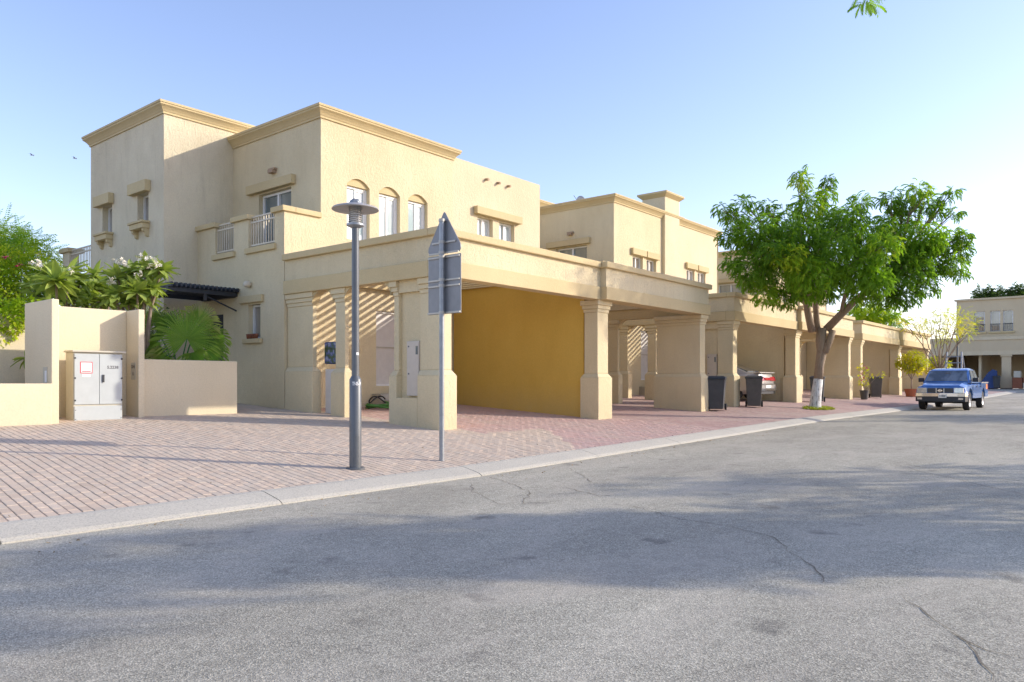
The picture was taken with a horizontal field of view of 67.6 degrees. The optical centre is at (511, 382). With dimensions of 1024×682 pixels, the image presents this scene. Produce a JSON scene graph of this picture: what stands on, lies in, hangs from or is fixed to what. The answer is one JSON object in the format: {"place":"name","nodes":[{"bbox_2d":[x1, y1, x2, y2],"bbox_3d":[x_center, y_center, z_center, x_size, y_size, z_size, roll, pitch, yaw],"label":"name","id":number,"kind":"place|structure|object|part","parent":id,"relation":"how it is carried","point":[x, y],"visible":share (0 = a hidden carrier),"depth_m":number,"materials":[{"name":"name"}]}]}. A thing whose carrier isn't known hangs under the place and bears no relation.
{"place":"outdoors","nodes":[
{"label":"outdoors","id":0,"kind":"place"},
{"bbox_2d":[0,403,721,521],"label":"block paving","id":1,"kind":"structure","parent":0,"point":[128,461],"depth_m":11.25,"materials":[{"name":"brick"}]},
{"bbox_2d":[64,350,125,420],"bbox_3d":[-7.671,0.113,14.080,0.410,1.375,0.930,0,0,40],"label":"electric cabinet","id":2,"kind":"object","parent":1,"relation":"on","point":[94,385],"visible":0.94,"depth_m":13.89,"materials":[{"name":"metal"}]},
{"bbox_3d":[-7.674,-0.057,13.804,0.035,0.915,0.424,0,0,39],"label":"door","id":3,"kind":"part","parent":2,"relation":"part of","materials":[{"name":"metal"}]},
{"bbox_3d":[-7.401,-0.057,14.123,0.049,0.915,0.404,0,0,39],"label":"door","id":4,"kind":"part","parent":2,"relation":"part of","materials":[{"name":"metal"}]},
{"bbox_2d":[325,369,333,413],"bbox_3d":[-4.057,0.232,17.419,0.460,1.064,0.120,0,0,40],"label":"panel","id":5,"kind":"object","parent":1,"relation":"on","point":[328,390],"visible":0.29,"depth_m":17.45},
{"bbox_2d":[332,198,378,470],"bbox_3d":[-2.078,-0.637,10.150,0.620,3.606,0.620,0,0,40],"label":"street lamp","id":6,"kind":"object","parent":1,"relation":"on","point":[355,209],"visible":1,"depth_m":10.10,"materials":[{"name":"grey metal"}]},
{"bbox_2d":[365,396,388,408],"bbox_3d":[-3.384,0.505,19.323,0.834,0.337,0.544,0,0,-29],"label":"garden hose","id":7,"kind":"object","parent":1,"relation":"on","point":[369,405],"visible":0.94,"depth_m":19.13,"materials":[{"name":"rubber"}]},
{"bbox_2d":[428,212,460,460],"bbox_3d":[-1.026,-0.654,11.253,0.670,3.718,0.111,0,0,40],"label":"traffic sign","id":8,"kind":"object","parent":1,"relation":"on","point":[444,284],"visible":0.97,"depth_m":11.22,"materials":[{"name":"metal"}]},
{"bbox_2d":[0,389,1006,501],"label":"pavement","id":9,"kind":"structure","parent":0,"point":[637,407],"depth_m":23.81,"materials":[{"name":"brick"}]},
{"bbox_2d":[0,314,24,383],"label":"boundary wall","id":10,"kind":"structure","parent":9,"relation":"on","point":[14,373],"depth_m":14.81,"materials":[{"name":"paint"}]},
{"bbox_2d":[0,383,51,425],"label":"planter wall","id":11,"kind":"structure","parent":9,"relation":"on","point":[21,404],"depth_m":12.64,"materials":[{"name":"paint"}]},
{"bbox_2d":[0,241,64,347],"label":"bougainvillea","id":12,"kind":"object","parent":9,"relation":"on","point":[12,302],"visible":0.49,"depth_m":18.40,"materials":[{"name":"green plant"}]},
{"bbox_2d":[0,203,69,294],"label":"feathery tree","id":13,"kind":"object","parent":9,"relation":"on","point":[25,234],"visible":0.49,"depth_m":24.23,"materials":[{"name":"green plant"}]},
{"bbox_2d":[25,299,143,423],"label":"garden wall","id":14,"kind":"structure","parent":9,"relation":"on","point":[54,330],"depth_m":14.28,"materials":[{"name":"paint"}]},
{"bbox_2d":[144,359,236,416],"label":"planter wall","id":15,"kind":"structure","parent":9,"relation":"on","point":[176,387],"depth_m":15.60,"materials":[{"name":"paint"}]},
{"bbox_2d":[59,98,539,408],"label":"house","id":16,"kind":"structure","parent":9,"relation":"on","point":[198,196],"depth_m":20.25,"materials":[{"name":"paint"}]},
{"bbox_2d":[108,207,111,231],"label":"window","id":17,"kind":"structure","parent":16,"relation":"in","point":[109,209],"depth_m":22.31,"materials":[{"name":"grey glass"}]},
{"bbox_2d":[143,195,147,219],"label":"window","id":18,"kind":"structure","parent":16,"relation":"in","point":[145,199],"depth_m":20.91,"materials":[{"name":"grey glass"}]},
{"bbox_2d":[158,281,238,311],"bbox_3d":[-8.134,-2.072,19.138,1.860,0.576,1.786,0,0,40],"label":"canopy","id":19,"kind":"object","parent":16,"relation":"attached to","point":[197,292],"visible":0.79,"depth_m":18.94,"materials":[{"name":"black metal"}]},
{"bbox_2d":[209,318,220,360],"bbox_3d":[-7.729,-0.599,20.063,0.844,2.297,0.050,0,0,39],"label":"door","id":20,"kind":"structure","parent":16,"relation":"in","point":[219,319],"depth_m":19.96,"materials":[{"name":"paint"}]},
{"bbox_2d":[243,281,250,287],"bbox_3d":[-6.537,-2.420,18.875,0.160,0.156,0.160,0,0,40],"label":"wall lamp","id":21,"kind":"object","parent":16,"relation":"attached to","point":[247,284],"visible":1,"depth_m":18.82,"materials":[{"name":"beige paint"}]},
{"bbox_2d":[253,305,259,337],"bbox_3d":[-6.242,-1.495,18.941,0.522,0.842,0.070,0,0,39],"label":"window","id":22,"kind":"structure","parent":16,"relation":"in","point":[256,308],"depth_m":19.06,"materials":[{"name":"grey glass"}]},
{"bbox_2d":[263,189,290,244],"bbox_3d":[-6.136,-4.085,20.194,1.472,1.862,0.082,0,0,39],"label":"window","id":23,"kind":"structure","parent":16,"relation":"in","point":[283,197],"depth_m":20.43,"materials":[{"name":"grey glass"}]},
{"bbox_2d":[347,186,366,239],"bbox_3d":[-4.079,-4.345,19.821,0.070,1.382,0.732,0,0,39],"label":"window","id":24,"kind":"structure","parent":16,"relation":"in","point":[352,192],"depth_m":19.96,"materials":[{"name":"white glass"}]},
{"bbox_2d":[376,311,394,385],"bbox_3d":[-3.371,-0.900,20.585,0.070,1.992,0.892,0,0,39],"label":"door","id":25,"kind":"structure","parent":16,"relation":"in","point":[384,320],"depth_m":20.54,"materials":[{"name":"white wood"}]},
{"bbox_2d":[379,194,396,236],"bbox_3d":[-3.405,-4.345,20.639,0.070,1.382,0.732,0,0,39],"label":"window","id":26,"kind":"structure","parent":16,"relation":"in","point":[387,204],"depth_m":20.70,"materials":[{"name":"white glass"}]},
{"bbox_2d":[408,201,423,230],"bbox_3d":[-2.743,-4.345,21.441,0.070,1.382,0.732,0,0,39],"label":"window","id":27,"kind":"structure","parent":16,"relation":"in","point":[415,210],"depth_m":21.50,"materials":[{"name":"white glass"}]},
{"bbox_2d":[478,218,488,236],"bbox_3d":[-0.951,-4.480,23.638,0.082,1.152,0.702,0,0,39],"label":"window","id":28,"kind":"structure","parent":16,"relation":"in","point":[483,224],"depth_m":23.74,"materials":[{"name":"white glass"}]},
{"bbox_2d":[499,223,510,241],"bbox_3d":[-0.289,-4.480,24.440,0.082,1.152,0.742,0,0,39],"label":"window","id":29,"kind":"structure","parent":16,"relation":"in","point":[504,230],"depth_m":24.52,"materials":[{"name":"white glass"}]},
{"bbox_2d":[282,226,711,429],"bbox_3d":[0.383,-0.910,20.737,5.370,4.220,11.690,0,0,40],"label":"carport","id":30,"kind":"object","parent":9,"relation":"on","point":[532,325],"visible":0.91,"depth_m":19.18,"materials":[{"name":"paint"}]},
{"bbox_2d":[325,342,335,363],"bbox_3d":[-4.018,-0.670,17.419,0.600,0.500,0.190,0,0,40],"label":"notice board","id":31,"kind":"object","parent":30,"relation":"attached to","point":[330,352],"visible":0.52,"depth_m":17.38,"materials":[{"name":"plastic"}]},
{"bbox_2d":[540,190,722,394],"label":"house","id":32,"kind":"structure","parent":9,"relation":"on","point":[654,232],"depth_m":30.99,"materials":[{"name":"paint"}]},
{"bbox_2d":[558,246,586,258],"bbox_3d":[2.463,-4.465,30.626,1.472,1.862,0.082,0,0,39],"label":"window","id":33,"kind":"structure","parent":32,"relation":"in","point":[581,251],"depth_m":30.52,"materials":[{"name":"grey glass"}]},
{"bbox_2d":[633,256,639,267],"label":"window","id":34,"kind":"structure","parent":32,"relation":"in","point":[636,260],"depth_m":30.88,"materials":[{"name":"white glass"}]},
{"bbox_2d":[641,331,647,379],"bbox_3d":[5.413,-1.090,31.242,0.070,1.992,0.892,0,0,39],"label":"door","id":35,"kind":"structure","parent":32,"relation":"in","point":[644,336],"depth_m":31.26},
{"bbox_2d":[647,260,653,271],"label":"window","id":36,"kind":"structure","parent":32,"relation":"in","point":[650,264],"depth_m":31.76,"materials":[{"name":"white glass"}]},
{"bbox_2d":[687,270,692,279],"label":"window","id":37,"kind":"structure","parent":32,"relation":"in","point":[689,273],"depth_m":34.54,"materials":[{"name":"white glass"}]},
{"bbox_2d":[698,272,703,282],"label":"window","id":38,"kind":"structure","parent":32,"relation":"in","point":[700,275],"depth_m":35.40,"materials":[{"name":"white glass"}]},
{"bbox_2d":[707,376,726,409],"bbox_3d":[6.351,0.332,23.749,0.583,1.060,0.771,0,0,20],"label":"wheelie bin","id":39,"kind":"object","parent":9,"relation":"on","point":[716,391],"visible":0.94,"depth_m":23.45,"materials":[{"name":"plastic"}]},
{"bbox_2d":[608,292,854,406],"bbox_3d":[9.609,-0.910,31.930,5.370,4.220,13.080,0,0,40],"label":"carport","id":40,"kind":"object","parent":9,"relation":"on","point":[740,329],"visible":0.68,"depth_m":29.95,"materials":[{"name":"paint"}]},
{"bbox_2d":[745,375,762,406],"bbox_3d":[8.120,0.298,25.660,0.583,1.060,0.771,0,0,17],"label":"wheelie bin","id":41,"kind":"object","parent":9,"relation":"on","point":[754,388],"visible":1,"depth_m":25.36,"materials":[{"name":"grey plastic"}]},
{"bbox_2d":[737,364,776,397],"bbox_3d":[8.019,-0.052,30.908,4.795,1.470,1.880,0,0,40],"label":"sedan car","id":42,"kind":"object","parent":9,"relation":"on","point":[768,385],"visible":0.26,"depth_m":29.35,"materials":[{"name":"silver metal"}]},
{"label":"rear window","id":43,"kind":"part","parent":42,"relation":"part of","materials":[{"name":"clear glass"}]},
{"bbox_2d":[718,247,826,388],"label":"house","id":44,"kind":"structure","parent":9,"relation":"on","point":[726,283],"depth_m":42.64,"materials":[{"name":"paint"}]},
{"bbox_2d":[719,283,741,292],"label":"railing","id":45,"kind":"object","parent":44,"relation":"in","point":[723,288],"depth_m":42.52,"materials":[{"name":"grey metal"}]},
{"bbox_2d":[809,376,824,401],"bbox_3d":[12.427,0.270,31.118,0.583,1.060,0.771,0,0,25],"label":"wheelie bin","id":46,"kind":"object","parent":9,"relation":"on","point":[811,378],"visible":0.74,"depth_m":30.88,"materials":[{"name":"plastic"}]},
{"bbox_2d":[802,405,834,409],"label":"grass","id":47,"kind":"structure","parent":9,"relation":"on","point":[822,407],"depth_m":26.19,"materials":[{"name":"green plant"}]},
{"bbox_2d":[710,164,976,407],"bbox_3d":[10.388,-2.925,24.038,7.579,7.886,4.910,0,0,-31],"label":"street tree","id":48,"kind":"object","parent":9,"relation":"on","point":[795,259],"visible":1,"depth_m":23.55,"materials":[{"name":"green plant"}]},
{"bbox_2d":[800,320,930,397],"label":"carport","id":49,"kind":"object","parent":9,"relation":"on","point":[877,348],"visible":0.45,"depth_m":42.97,"materials":[{"name":"paint"}]},
{"bbox_2d":[856,363,885,398],"bbox_3d":[16.478,-0.057,35.453,1.547,1.694,0.954,0,0,-21],"label":"potted plant","id":50,"kind":"object","parent":9,"relation":"on","point":[864,393],"visible":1,"depth_m":35.36,"materials":[{"name":"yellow plant"}]},
{"bbox_2d":[869,376,881,397],"bbox_3d":[17.935,0.232,37.722,0.583,1.060,0.771,0,0,20],"label":"wheelie bin","id":51,"kind":"object","parent":9,"relation":"on","point":[875,387],"visible":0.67,"depth_m":37.43,"materials":[{"name":"grey plastic"}]},
{"bbox_2d":[894,349,930,396],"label":"potted shrub","id":52,"kind":"object","parent":9,"relation":"on","point":[908,370],"visible":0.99,"depth_m":40.86,"materials":[{"name":"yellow plant"}]},
{"bbox_2d":[893,304,983,368],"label":"sparse tree","id":53,"kind":"object","parent":9,"relation":"on","point":[940,355],"visible":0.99,"depth_m":41.96,"materials":[{"name":"yellow plant"}]},
{"bbox_2d":[924,355,952,374],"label":"shrub","id":54,"kind":"object","parent":9,"relation":"on","point":[933,366],"visible":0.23,"depth_m":43.93,"materials":[{"name":"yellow plant"}]},
{"bbox_2d":[951,332,963,367],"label":"street lamp","id":55,"kind":"object","parent":9,"relation":"on","point":[956,334],"visible":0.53,"depth_m":41.99,"materials":[{"name":"grey metal"}]},
{"bbox_2d":[0,391,1023,681],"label":"road","id":56,"kind":"structure","parent":0,"point":[554,579],"depth_m":5.15,"materials":[{"name":"grey asphalt"}]},
{"bbox_2d":[0,391,1016,543],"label":"kerb","id":57,"kind":"structure","parent":56,"relation":"on","point":[15,531],"depth_m":8.76,"materials":[{"name":"concrete"}]},
{"bbox_2d":[631,505,823,581],"bbox_3d":[1.884,1.296,6.573,0.520,0.001,3.224,0,0,-14],"label":"road crack","id":58,"kind":"object","parent":56,"relation":"on","point":[767,535],"visible":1,"depth_m":6.17,"materials":[{"name":"grey asphalt"}]},
{"bbox_2d":[847,0,886,17],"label":"street tree","id":59,"kind":"object","parent":56,"relation":"on","point":[869,7],"visible":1,"depth_m":9.06,"materials":[{"name":"green plant"}]},
{"bbox_2d":[904,598,993,678],"bbox_3d":[2.267,1.296,3.990,0.080,0.001,1.385,0,0,12],"label":"road crack","id":60,"kind":"object","parent":56,"relation":"on","point":[979,659],"visible":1,"depth_m":3.69,"materials":[{"name":"grey asphalt"}]},
{"bbox_2d":[916,368,987,409],"bbox_3d":[18.110,0.246,31.433,2.120,1.669,5.294,0,0,40],"label":"pickup truck","id":61,"kind":"object","parent":56,"relation":"on","point":[939,387],"visible":1,"depth_m":30.06,"materials":[{"name":"blue paint"}]},
{"bbox_2d":[944,351,964,367],"bbox_3d":[19.060,-0.432,32.948,0.898,1.770,1.161,0,0,40],"label":"stepladder","id":62,"kind":"object","parent":61,"relation":"on","point":[961,356],"visible":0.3,"depth_m":32.83,"materials":[{"name":"silver metal"}]},
{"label":"side window","id":63,"kind":"part","parent":61,"relation":"part of","materials":[{"name":"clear glass"}]},
{"bbox_2d":[950,631,1023,657],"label":"road crack","id":64,"kind":"object","parent":56,"relation":"on","point":[977,645],"visible":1,"depth_m":3.78,"materials":[{"name":"grey asphalt"}]},
{"bbox_2d":[0,0,1023,376],"label":"sky","id":65,"kind":"structure","parent":0,"point":[706,103],"materials":[{"name":"blue"}]},
{"bbox_2d":[988,389,1023,391],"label":"side road","id":66,"kind":"structure","parent":0,"point":[1017,390],"depth_m":60.65,"materials":[{"name":"grey asphalt"}]},
{"bbox_2d":[1012,371,1023,387],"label":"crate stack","id":67,"kind":"object","parent":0,"point":[1017,380],"visible":1,"depth_m":64.09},
{"label":"soil","id":68,"kind":"structure","parent":0,"visible":0},
{"bbox_2d":[10,254,98,368],"bbox_3d":[-9.258,-1.171,15.556,1.554,2.813,2.271,0,0,-30],"label":"frangipani","id":69,"kind":"object","parent":68,"relation":"on","point":[59,282],"visible":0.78,"depth_m":15.34,"materials":[{"name":"green plant"}]},
{"bbox_2d":[71,259,123,309],"bbox_3d":[-9.149,-1.249,16.785,1.367,2.921,1.254,0,0,40],"label":"frangipani","id":70,"kind":"object","parent":68,"relation":"on","point":[94,303],"visible":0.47,"depth_m":16.61,"materials":[{"name":"green plant"}]},
{"bbox_2d":[93,250,180,358],"bbox_3d":[-7.844,-1.256,15.899,1.343,2.935,1.525,0,0,40],"label":"frangipani","id":71,"kind":"object","parent":68,"relation":"on","point":[138,294],"visible":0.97,"depth_m":15.85,"materials":[{"name":"green plant"}]},
{"bbox_2d":[135,294,176,358],"bbox_3d":[-8.197,-0.959,17.630,0.978,2.217,0.893,0,0,40],"label":"shrub","id":72,"kind":"object","parent":68,"relation":"on","point":[153,330],"visible":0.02,"depth_m":17.62,"materials":[{"name":"green plant"}]},
{"bbox_2d":[141,302,231,374],"bbox_3d":[-7.160,-0.893,16.395,2.139,1.813,1.841,0,0,-17],"label":"fan palm","id":73,"kind":"object","parent":68,"relation":"on","point":[161,322],"visible":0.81,"depth_m":16.24,"materials":[{"name":"green plant"}]},
{"label":"forecourt","id":74,"kind":"structure","parent":0,"visible":0},
{"bbox_2d":[928,295,1023,388],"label":"house","id":75,"kind":"structure","parent":74,"relation":"on","point":[997,343],"depth_m":66.93,"materials":[{"name":"paint"}]},
{"bbox_2d":[975,311,984,331],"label":"window","id":76,"kind":"structure","parent":75,"relation":"in","point":[979,314],"depth_m":67.64,"materials":[{"name":"grey glass"}]},
{"bbox_2d":[990,311,999,330],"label":"window","id":77,"kind":"structure","parent":75,"relation":"in","point":[994,315],"depth_m":66.98,"materials":[{"name":"grey glass"}]},
{"bbox_2d":[1003,310,1012,330],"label":"window","id":78,"kind":"structure","parent":75,"relation":"in","point":[1007,314],"depth_m":66.35,"materials":[{"name":"grey glass"}]},
{"bbox_2d":[981,369,997,388],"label":"tarpaulin heap","id":79,"kind":"object","parent":74,"relation":"on","point":[988,377],"visible":0.64,"depth_m":65.11,"materials":[{"name":"blue plastic"}]},
{"bbox_2d":[992,376,1000,387],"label":"wheelie bin","id":80,"kind":"object","parent":74,"relation":"on","point":[996,381],"visible":1,"depth_m":64.61,"materials":[{"name":"plastic"}]},
{"label":"ground","id":81,"kind":"structure","parent":0,"visible":0},
{"bbox_2d":[837,300,914,327],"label":"tree","id":82,"kind":"object","parent":81,"relation":"on","point":[883,317],"visible":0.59,"depth_m":61.48,"materials":[{"name":"green plant"}]},
{"bbox_2d":[969,283,1012,298],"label":"tree","id":83,"kind":"object","parent":81,"relation":"on","point":[988,291],"visible":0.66,"depth_m":99.53,"materials":[{"name":"green plant"}]},
{"bbox_2d":[999,280,1023,388],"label":"tree","id":84,"kind":"object","parent":81,"relation":"on","point":[1017,290],"visible":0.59,"depth_m":99.47,"materials":[{"name":"green plant"}]}
]}

